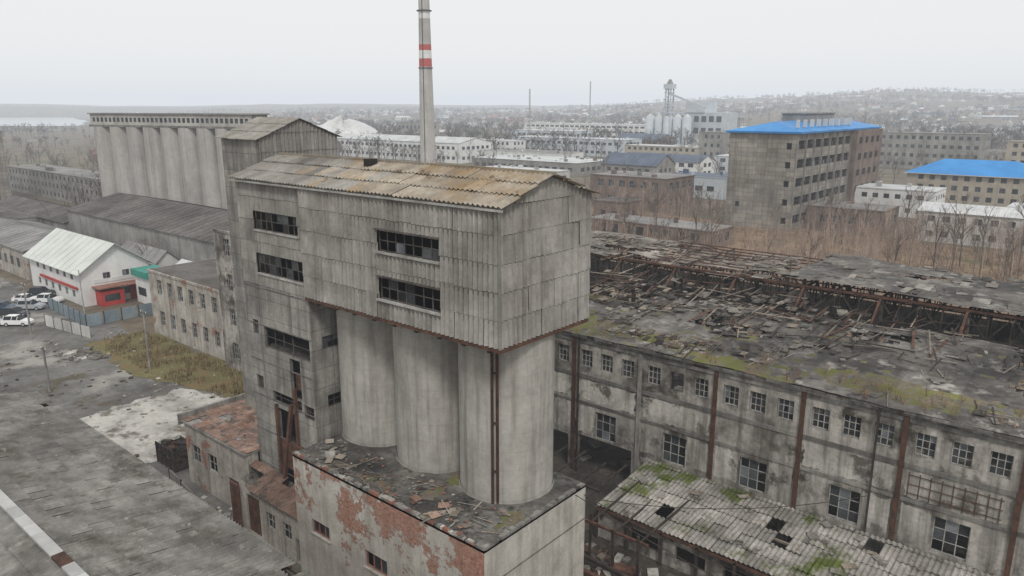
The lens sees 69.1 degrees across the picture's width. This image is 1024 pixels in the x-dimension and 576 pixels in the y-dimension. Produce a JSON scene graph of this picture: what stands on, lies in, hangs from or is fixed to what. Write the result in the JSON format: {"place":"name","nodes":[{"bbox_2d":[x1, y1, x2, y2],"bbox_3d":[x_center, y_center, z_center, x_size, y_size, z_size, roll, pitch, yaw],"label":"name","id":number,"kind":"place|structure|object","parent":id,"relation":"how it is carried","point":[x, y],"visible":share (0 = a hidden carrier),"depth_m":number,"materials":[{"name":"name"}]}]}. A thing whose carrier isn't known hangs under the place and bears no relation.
{"place":"outdoors","nodes":[
{"label":"outdoors","id":0,"kind":"place"},
{"bbox_2d":[0,132,11,200],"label":"walls","id":1,"kind":"structure","parent":0,"point":[5,190],"depth_m":274.74,"materials":[{"name":"grey concrete"}]},
{"bbox_2d":[0,117,87,125],"bbox_3d":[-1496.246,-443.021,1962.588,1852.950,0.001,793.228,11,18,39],"label":"lake water","id":2,"kind":"structure","parent":0,"point":[54,121],"depth_m":1769.07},
{"bbox_2d":[29,245,148,306],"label":"walls","id":3,"kind":"structure","parent":0,"point":[114,260],"depth_m":136.79,"materials":[{"name":"white paint"}]},
{"bbox_2d":[37,262,129,296],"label":"windows","id":4,"kind":"structure","parent":3,"relation":"attached to","point":[124,272],"depth_m":138.69,"materials":[{"name":"black glass"}]},
{"bbox_2d":[22,228,154,275],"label":"roof","id":5,"kind":"structure","parent":3,"relation":"on","point":[94,256],"depth_m":140.71,"materials":[{"name":"white metal"}]},
{"bbox_2d":[28,229,107,272],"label":"roof seams","id":6,"kind":"object","parent":5,"relation":"attached to","point":[66,249],"visible":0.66,"depth_m":141.50,"materials":[{"name":"grey metal"}]},
{"bbox_2d":[92,279,135,289],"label":"porch roof","id":7,"kind":"structure","parent":3,"relation":"attached to","point":[113,285],"depth_m":135.51,"materials":[{"name":"red metal"}]},
{"bbox_2d":[94,274,134,283],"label":"porch sign","id":8,"kind":"object","parent":3,"relation":"attached to","point":[113,278],"visible":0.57,"depth_m":136.68,"materials":[{"name":"white paint"}]},
{"bbox_2d":[80,388,229,462],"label":"concrete pavement","id":9,"kind":"structure","parent":0,"point":[147,429],"depth_m":85.28,"materials":[{"name":"grey concrete"}]},
{"bbox_2d":[155,436,188,471],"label":"burnt metal bin","id":10,"kind":"object","parent":9,"relation":"on","point":[172,454],"visible":0.8,"depth_m":73.83,"materials":[{"name":"metal"}]},
{"bbox_2d":[227,153,599,575],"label":"grain silo tower","id":11,"kind":"structure","parent":0,"point":[407,321],"depth_m":49.33,"materials":[{"name":"grey concrete"}]},
{"bbox_2d":[253,211,440,575],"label":"windows","id":12,"kind":"structure","parent":11,"relation":"in","point":[408,297],"depth_m":50.42,"materials":[{"name":"black glass"}]},
{"bbox_2d":[576,494,870,575],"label":"sagging cables","id":13,"kind":"object","parent":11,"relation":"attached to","point":[688,508],"visible":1,"depth_m":49.92,"materials":[{"name":"metal"}]},
{"bbox_2d":[396,122,438,135],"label":"walls","id":14,"kind":"structure","parent":0,"point":[409,124],"depth_m":777.80,"materials":[{"name":"grey paint"}]},
{"bbox_2d":[0,91,1023,362],"bbox_3d":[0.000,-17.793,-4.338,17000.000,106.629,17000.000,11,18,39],"label":"ground","id":15,"kind":"structure","parent":0,"point":[74,137],"depth_m":1594.23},
{"bbox_2d":[0,207,36,221],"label":"concrete shed","id":16,"kind":"structure","parent":15,"relation":"on","point":[5,213],"depth_m":193.48,"materials":[{"name":"grey concrete"}]},
{"bbox_2d":[0,196,70,229],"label":"storehouse","id":17,"kind":"structure","parent":15,"relation":"on","point":[57,216],"depth_m":204.75,"materials":[{"name":"metal"}]},
{"bbox_2d":[0,218,106,279],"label":"grey roof shed","id":18,"kind":"structure","parent":15,"relation":"on","point":[19,239],"depth_m":162.44,"materials":[{"name":"metal"}]},
{"bbox_2d":[7,167,101,203],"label":"walls","id":19,"kind":"structure","parent":15,"relation":"on","point":[43,179],"depth_m":291.14,"materials":[{"name":"grey paint"}]},
{"bbox_2d":[7,164,99,179],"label":"roof","id":20,"kind":"structure","parent":19,"relation":"on","point":[65,171],"depth_m":295.36,"materials":[{"name":"grey paint"}]},
{"bbox_2d":[10,169,99,200],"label":"windows","id":21,"kind":"structure","parent":19,"relation":"attached to","point":[49,184],"depth_m":290.94,"materials":[{"name":"black glass"}]},
{"bbox_2d":[95,287,125,306],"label":"red porch","id":22,"kind":"object","parent":15,"relation":"on","point":[100,298],"visible":0.87,"depth_m":134.60,"materials":[{"name":"paint"}]},
{"bbox_2d":[85,303,152,326],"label":"metal fence","id":23,"kind":"object","parent":15,"relation":"on","point":[93,319],"visible":0.66,"depth_m":124.52,"materials":[{"name":"metal"}]},
{"bbox_2d":[130,265,160,303],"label":"green kiosk","id":24,"kind":"object","parent":15,"relation":"on","point":[140,274],"visible":0.49,"depth_m":135.41,"materials":[{"name":"white paint"}]},
{"bbox_2d":[65,192,228,261],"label":"dark roof warehouse","id":25,"kind":"structure","parent":15,"relation":"on","point":[179,230],"depth_m":161.46,"materials":[{"name":"grey paint"}]},
{"bbox_2d":[121,241,179,266],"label":"pale roof garage","id":26,"kind":"structure","parent":15,"relation":"on","point":[159,257],"depth_m":145.93,"materials":[{"name":"white paint"}]},
{"bbox_2d":[0,391,316,575],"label":"roof","id":27,"kind":"structure","parent":15,"relation":"on","point":[78,497],"depth_m":47.77,"materials":[{"name":"grey concrete"}]},
{"bbox_2d":[87,113,269,208],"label":"grain silo row","id":28,"kind":"object","parent":15,"relation":"on","point":[174,156],"visible":0.6,"depth_m":200.77,"materials":[{"name":"concrete"}]},
{"bbox_2d":[93,117,247,123],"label":"windows","id":29,"kind":"structure","parent":28,"relation":"in","point":[202,119],"depth_m":196.90,"materials":[{"name":"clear glass"}]},
{"bbox_2d":[146,258,225,360],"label":"long workshop","id":30,"kind":"structure","parent":15,"relation":"on","point":[186,295],"depth_m":111.11,"materials":[{"name":"concrete"}]},
{"bbox_2d":[158,280,220,346],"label":"windows","id":31,"kind":"structure","parent":30,"relation":"in","point":[215,310],"depth_m":110.33,"materials":[{"name":"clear glass"}]},
{"bbox_2d":[0,278,373,573],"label":"asphalt yard","id":32,"kind":"structure","parent":15,"relation":"on","point":[23,361],"depth_m":100.01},
{"bbox_2d":[0,306,30,316],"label":"parked car","id":33,"kind":"object","parent":32,"relation":"on","point":[7,310],"visible":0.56,"depth_m":126.41,"materials":[{"name":"paint"}]},
{"bbox_2d":[0,314,34,326],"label":"parked car","id":34,"kind":"object","parent":32,"relation":"on","point":[14,319],"visible":0.85,"depth_m":121.51,"materials":[{"name":"white paint"}]},
{"bbox_2d":[21,282,32,338],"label":"utility pole","id":35,"kind":"object","parent":32,"relation":"on","point":[27,312],"visible":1,"depth_m":114.19,"materials":[{"name":"concrete"}]},
{"bbox_2d":[15,299,46,309],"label":"parked car","id":36,"kind":"object","parent":32,"relation":"on","point":[34,304],"visible":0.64,"depth_m":131.22,"materials":[{"name":"silver metal"}]},
{"bbox_2d":[27,286,55,294],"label":"parked car","id":37,"kind":"object","parent":32,"relation":"on","point":[35,290],"visible":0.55,"depth_m":140.70,"materials":[{"name":"paint"}]},
{"bbox_2d":[40,346,50,391],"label":"utility pole","id":38,"kind":"object","parent":32,"relation":"on","point":[46,371],"visible":1,"depth_m":93.16,"materials":[{"name":"concrete"}]},
{"bbox_2d":[35,293,64,301],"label":"parked car","id":39,"kind":"object","parent":32,"relation":"on","point":[41,297],"visible":0.65,"depth_m":135.56,"materials":[{"name":"white paint"}]},
{"bbox_2d":[47,296,85,325],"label":"metal fence","id":40,"kind":"object","parent":32,"relation":"on","point":[68,312],"visible":0.95,"depth_m":126.54,"materials":[{"name":"metal"}]},
{"bbox_2d":[44,314,90,337],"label":"concrete fence","id":41,"kind":"object","parent":32,"relation":"on","point":[67,326],"visible":1,"depth_m":118.40,"materials":[{"name":"white paint"}]},
{"bbox_2d":[0,326,225,456],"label":"yard litter","id":42,"kind":"object","parent":32,"relation":"on","point":[66,353],"visible":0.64,"depth_m":105.72,"materials":[{"name":"grey concrete"}]},
{"bbox_2d":[140,310,150,369],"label":"utility pole","id":43,"kind":"object","parent":32,"relation":"on","point":[147,346],"visible":1,"depth_m":100.79,"materials":[{"name":"concrete"}]},
{"bbox_2d":[84,329,243,396],"bbox_3d":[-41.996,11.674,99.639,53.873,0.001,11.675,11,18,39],"label":"dry grass verge","id":44,"kind":"structure","parent":32,"relation":"on","point":[136,370],"depth_m":103.36,"materials":[{"name":"brown plant"}]},
{"bbox_2d":[168,468,190,492],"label":"concrete fence","id":45,"kind":"object","parent":32,"relation":"on","point":[173,477],"visible":0.49,"depth_m":68.79,"materials":[{"name":"grey paint"}]},
{"bbox_2d":[177,393,259,512],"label":"rusty roof annex","id":46,"kind":"object","parent":32,"relation":"on","point":[222,438],"visible":0.51,"depth_m":68.47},
{"bbox_2d":[193,445,217,472],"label":"windows","id":47,"kind":"structure","parent":46,"relation":"in","point":[197,456],"depth_m":69.86,"materials":[{"name":"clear glass"}]},
{"bbox_2d":[211,226,241,370],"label":"tall workshop block","id":48,"kind":"structure","parent":32,"relation":"on","point":[223,255],"depth_m":99.70,"materials":[{"name":"paint"}]},
{"bbox_2d":[224,239,239,359],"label":"windows","id":49,"kind":"structure","parent":48,"relation":"in","point":[227,248],"depth_m":99.39,"materials":[{"name":"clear glass"}]},
{"bbox_2d":[229,460,300,564],"bbox_3d":[-19.178,18.298,60.953,10.400,5.573,2.703,11,18,39],"label":"rusty lean to","id":50,"kind":"object","parent":32,"relation":"on","point":[261,506],"visible":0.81,"depth_m":60.81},
{"bbox_2d":[229,480,242,526],"bbox_3d":[-23.437,18.452,63.220,1.100,4.200,0.200,11,18,39],"label":"steel door","id":51,"kind":"structure","parent":50,"relation":"in","point":[234,487],"depth_m":63.01,"materials":[{"name":"brown metal"}]},
{"bbox_2d":[248,494,261,535],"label":"doors","id":52,"kind":"structure","parent":50,"relation":"in","point":[254,509],"depth_m":62.29,"materials":[{"name":"metal"}]},
{"bbox_2d":[268,513,291,539],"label":"windows","id":53,"kind":"structure","parent":50,"relation":"in","point":[288,533],"depth_m":59.39,"materials":[{"name":"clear glass"}]},
{"bbox_2d":[221,138,316,461],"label":"walls","id":54,"kind":"structure","parent":32,"relation":"on","point":[239,155],"depth_m":69.00,"materials":[{"name":"concrete"}]},
{"bbox_2d":[214,117,341,139],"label":"roof","id":55,"kind":"structure","parent":54,"relation":"on","point":[256,128],"depth_m":66.60,"materials":[{"name":"beige metal"}]},
{"bbox_2d":[258,120,337,162],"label":"cladding","id":56,"kind":"structure","parent":54,"relation":"attached to","point":[295,137],"depth_m":66.50,"materials":[{"name":"grey metal"}]},
{"bbox_2d":[319,115,381,133],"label":"gravel pile","id":57,"kind":"object","parent":15,"relation":"on","point":[346,125],"visible":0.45,"depth_m":625.35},
{"bbox_2d":[337,133,490,163],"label":"white long hall","id":58,"kind":"structure","parent":15,"relation":"on","point":[450,145],"depth_m":496.79,"materials":[{"name":"paint"}]},
{"bbox_2d":[338,141,488,159],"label":"windows","id":59,"kind":"structure","parent":58,"relation":"in","point":[453,148],"depth_m":495.60,"materials":[{"name":"black glass"}]},
{"bbox_2d":[416,0,435,162],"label":"factory chimney","id":60,"kind":"object","parent":15,"relation":"on","point":[427,140],"visible":0.97,"depth_m":335.88,"materials":[{"name":"concrete"}]},
{"bbox_2d":[475,137,525,148],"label":"white office block","id":61,"kind":"structure","parent":15,"relation":"on","point":[506,143],"depth_m":512.30,"materials":[{"name":"paint"}]},
{"bbox_2d":[0,86,1023,161],"bbox_3d":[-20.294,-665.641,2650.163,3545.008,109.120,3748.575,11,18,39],"label":"distant trees","id":62,"kind":"object","parent":15,"relation":"on","point":[1006,133],"visible":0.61,"depth_m":1034.44,"materials":[{"name":"grey plant"}]},
{"bbox_2d":[0,137,1023,332],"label":"bare trees","id":63,"kind":"object","parent":15,"relation":"on","point":[656,199],"visible":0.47,"depth_m":188.89,"materials":[{"name":"brown plant"}]},
{"bbox_2d":[484,164,570,178],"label":"distant depot","id":64,"kind":"structure","parent":15,"relation":"on","point":[564,173],"depth_m":348.77,"materials":[{"name":"white paint"}]},
{"bbox_2d":[40,89,1023,160],"bbox_3d":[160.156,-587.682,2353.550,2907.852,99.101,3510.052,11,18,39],"label":"distant town","id":65,"kind":"object","parent":15,"relation":"on","point":[1006,118],"visible":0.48,"depth_m":1690.25,"materials":[{"name":"grey paint"}]},
{"bbox_2d":[88,90,1020,159],"bbox_3d":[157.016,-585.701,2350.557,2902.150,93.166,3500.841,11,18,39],"label":"windows","id":66,"kind":"structure","parent":65,"relation":"in","point":[904,90],"depth_m":1790.84,"materials":[{"name":"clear glass"}]},
{"bbox_2d":[484,147,582,157],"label":"flat storehouse","id":67,"kind":"structure","parent":15,"relation":"on","point":[538,152],"depth_m":463.02,"materials":[{"name":"white paint"}]},
{"bbox_2d":[471,154,601,176],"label":"flat storehouse","id":68,"kind":"structure","parent":15,"relation":"on","point":[575,165],"depth_m":399.91,"materials":[{"name":"grey paint"}]},
{"bbox_2d":[476,162,599,171],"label":"windows","id":69,"kind":"structure","parent":68,"relation":"in","point":[483,163],"depth_m":395.90,"materials":[{"name":"black glass"}]},
{"bbox_2d":[515,128,592,136],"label":"distant depot","id":70,"kind":"structure","parent":15,"relation":"on","point":[566,132],"depth_m":693.67,"materials":[{"name":"white paint"}]},
{"bbox_2d":[512,135,641,156],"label":"white workshop","id":71,"kind":"structure","parent":15,"relation":"on","point":[609,146],"depth_m":542.14,"materials":[{"name":"clear paint"}]},
{"bbox_2d":[517,139,638,153],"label":"windows","id":72,"kind":"structure","parent":71,"relation":"in","point":[559,142],"depth_m":541.73,"materials":[{"name":"black glass"}]},
{"bbox_2d":[524,121,645,137],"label":"white factory hall","id":73,"kind":"structure","parent":15,"relation":"on","point":[639,127],"depth_m":824.96,"materials":[{"name":"paint"}]},
{"bbox_2d":[527,124,644,137],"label":"windows","id":74,"kind":"structure","parent":73,"relation":"in","point":[527,124],"depth_m":815.81,"materials":[{"name":"black glass"}]},
{"bbox_2d":[601,156,674,172],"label":"walls","id":75,"kind":"structure","parent":15,"relation":"on","point":[666,162],"depth_m":334.46,"materials":[{"name":"grey paint"}]},
{"bbox_2d":[600,152,675,166],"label":"roof","id":76,"kind":"structure","parent":75,"relation":"on","point":[636,158],"depth_m":337.70,"materials":[{"name":"grey metal"}]},
{"bbox_2d":[590,169,694,211],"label":"brown brick workshop","id":77,"kind":"structure","parent":15,"relation":"on","point":[631,181],"depth_m":261.22,"materials":[{"name":"clear brick"}]},
{"bbox_2d":[598,179,690,205],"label":"windows","id":78,"kind":"structure","parent":77,"relation":"in","point":[600,181],"depth_m":260.40,"materials":[{"name":"black glass"}]},
{"bbox_2d":[617,133,672,144],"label":"distant depot","id":79,"kind":"structure","parent":15,"relation":"on","point":[635,135],"depth_m":585.59,"materials":[{"name":"white paint"}]},
{"bbox_2d":[625,144,699,154],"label":"beige workshop","id":80,"kind":"structure","parent":15,"relation":"on","point":[672,149],"depth_m":458.43,"materials":[{"name":"paint"}]},
{"bbox_2d":[629,152,714,172],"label":"distant depot","id":81,"kind":"structure","parent":15,"relation":"on","point":[684,160],"depth_m":375.94,"materials":[{"name":"white paint"}]},
{"bbox_2d":[645,79,737,145],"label":"distant grain elevator","id":82,"kind":"object","parent":15,"relation":"on","point":[696,117],"visible":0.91,"depth_m":647.66,"materials":[{"name":"white concrete"}]},
{"bbox_2d":[672,169,727,199],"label":"grey depot","id":83,"kind":"structure","parent":15,"relation":"on","point":[717,182],"depth_m":290.86,"materials":[{"name":"clear paint"}]},
{"bbox_2d":[699,130,729,158],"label":"grey mill","id":84,"kind":"object","parent":15,"relation":"on","point":[711,142],"visible":0.52,"depth_m":438.20,"materials":[{"name":"paint"}]},
{"bbox_2d":[714,154,728,173],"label":"distant depot","id":85,"kind":"structure","parent":15,"relation":"on","point":[725,157],"depth_m":400.43,"materials":[{"name":"white paint"}]},
{"bbox_2d":[553,351,1010,575],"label":"factory yard","id":86,"kind":"structure","parent":15,"relation":"on","point":[612,456],"depth_m":71.61,"materials":[{"name":"grey concrete"}]},
{"bbox_2d":[553,444,689,575],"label":"collapsed pipe rack","id":87,"kind":"object","parent":86,"relation":"on","point":[616,567],"visible":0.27,"depth_m":57.89,"materials":[{"name":"metal"}]},
{"bbox_2d":[594,459,994,575],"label":"mossy corrugated shed","id":88,"kind":"structure","parent":86,"relation":"on","point":[831,540],"depth_m":56.91,"materials":[{"name":"corrugated asbestos cement"},{"name":"moss"},{"name":"rusty steel"}]},
{"bbox_2d":[553,230,1023,575],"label":"ruined factory hall","id":89,"kind":"structure","parent":15,"relation":"on","point":[940,382],"depth_m":63.12,"materials":[{"name":"paint"}]},
{"bbox_2d":[559,291,1023,560],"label":"windows","id":90,"kind":"structure","parent":89,"relation":"in","point":[943,530],"depth_m":57.31,"materials":[{"name":"black glass"}]},
{"bbox_2d":[724,112,883,231],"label":"blue roof factory block","id":91,"kind":"structure","parent":15,"relation":"on","point":[794,163],"depth_m":220.96,"materials":[{"name":"clear concrete"}]},
{"bbox_2d":[735,137,848,223],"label":"windows","id":92,"kind":"structure","parent":91,"relation":"in","point":[737,202],"depth_m":225.14,"materials":[{"name":"black glass"}]},
{"bbox_2d":[806,200,899,234],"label":"brick workshop","id":93,"kind":"structure","parent":15,"relation":"on","point":[856,205],"depth_m":215.52,"materials":[{"name":"brown brick"}]},
{"bbox_2d":[818,214,895,225],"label":"windows","id":94,"kind":"structure","parent":93,"relation":"in","point":[851,221],"depth_m":215.51,"materials":[{"name":"black glass"}]},
{"bbox_2d":[854,181,946,217],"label":"white office","id":95,"kind":"structure","parent":15,"relation":"on","point":[864,193],"depth_m":243.91,"materials":[{"name":"paint"}]},
{"bbox_2d":[862,192,943,213],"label":"windows","id":96,"kind":"structure","parent":95,"relation":"in","point":[886,195],"depth_m":242.57,"materials":[{"name":"black glass"}]},
{"bbox_2d":[879,130,991,168],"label":"grey apartment block","id":97,"kind":"structure","parent":15,"relation":"on","point":[940,145],"depth_m":425.20,"materials":[{"name":"paint"}]},
{"bbox_2d":[879,135,989,165],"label":"windows","id":98,"kind":"structure","parent":97,"relation":"in","point":[890,136],"depth_m":426.30,"materials":[{"name":"black glass"}]},
{"bbox_2d":[906,173,1023,206],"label":"walls","id":99,"kind":"structure","parent":15,"relation":"on","point":[984,185],"depth_m":270.98,"materials":[{"name":"beige paint"}]},
{"bbox_2d":[904,159,1023,178],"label":"roof","id":100,"kind":"structure","parent":99,"relation":"on","point":[988,168],"depth_m":273.68,"materials":[{"name":"blue metal"}]},
{"bbox_2d":[917,174,1023,203],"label":"windows","id":101,"kind":"structure","parent":99,"relation":"attached to","point":[978,189],"depth_m":270.66,"materials":[{"name":"black glass"}]},
{"bbox_2d":[917,201,1023,250],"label":"two storey office","id":102,"kind":"structure","parent":15,"relation":"on","point":[1016,215],"depth_m":192.41,"materials":[{"name":"white paint"}]},
{"bbox_2d":[925,215,1023,244],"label":"windows","id":103,"kind":"structure","parent":102,"relation":"in","point":[929,216],"depth_m":191.63,"materials":[{"name":"black glass"}]},
{"bbox_2d":[1005,140,1023,162],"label":"grey apartment block","id":104,"kind":"structure","parent":15,"relation":"on","point":[1015,150],"depth_m":346.72,"materials":[{"name":"beige paint"}]},
{"bbox_2d":[0,0,1023,105],"label":"sky","id":105,"kind":"structure","parent":0,"point":[65,52],"materials":[{"name":"white"}]},
{"bbox_2d":[592,207,1023,389],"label":"dry field","id":106,"kind":"structure","parent":0,"point":[986,271],"depth_m":182.33,"materials":[{"name":"brown plant"}]},
{"bbox_2d":[593,197,642,215],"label":"brick hut","id":107,"kind":"object","parent":106,"relation":"on","point":[601,203],"visible":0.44,"depth_m":225.95,"materials":[{"name":"brown brick"}]},
{"bbox_2d":[592,212,734,248],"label":"brick garage row","id":108,"kind":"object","parent":106,"relation":"on","point":[643,221],"visible":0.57,"depth_m":196.48,"materials":[{"name":"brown brick"}]},
{"bbox_2d":[598,222,728,241],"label":"windows","id":109,"kind":"structure","parent":108,"relation":"in","point":[639,231],"depth_m":196.85,"materials":[{"name":"black glass"}]},
{"bbox_2d":[591,179,1023,387],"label":"bare saplings","id":110,"kind":"object","parent":106,"relation":"on","point":[875,242],"visible":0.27,"depth_m":171.16,"materials":[{"name":"brown plant"}]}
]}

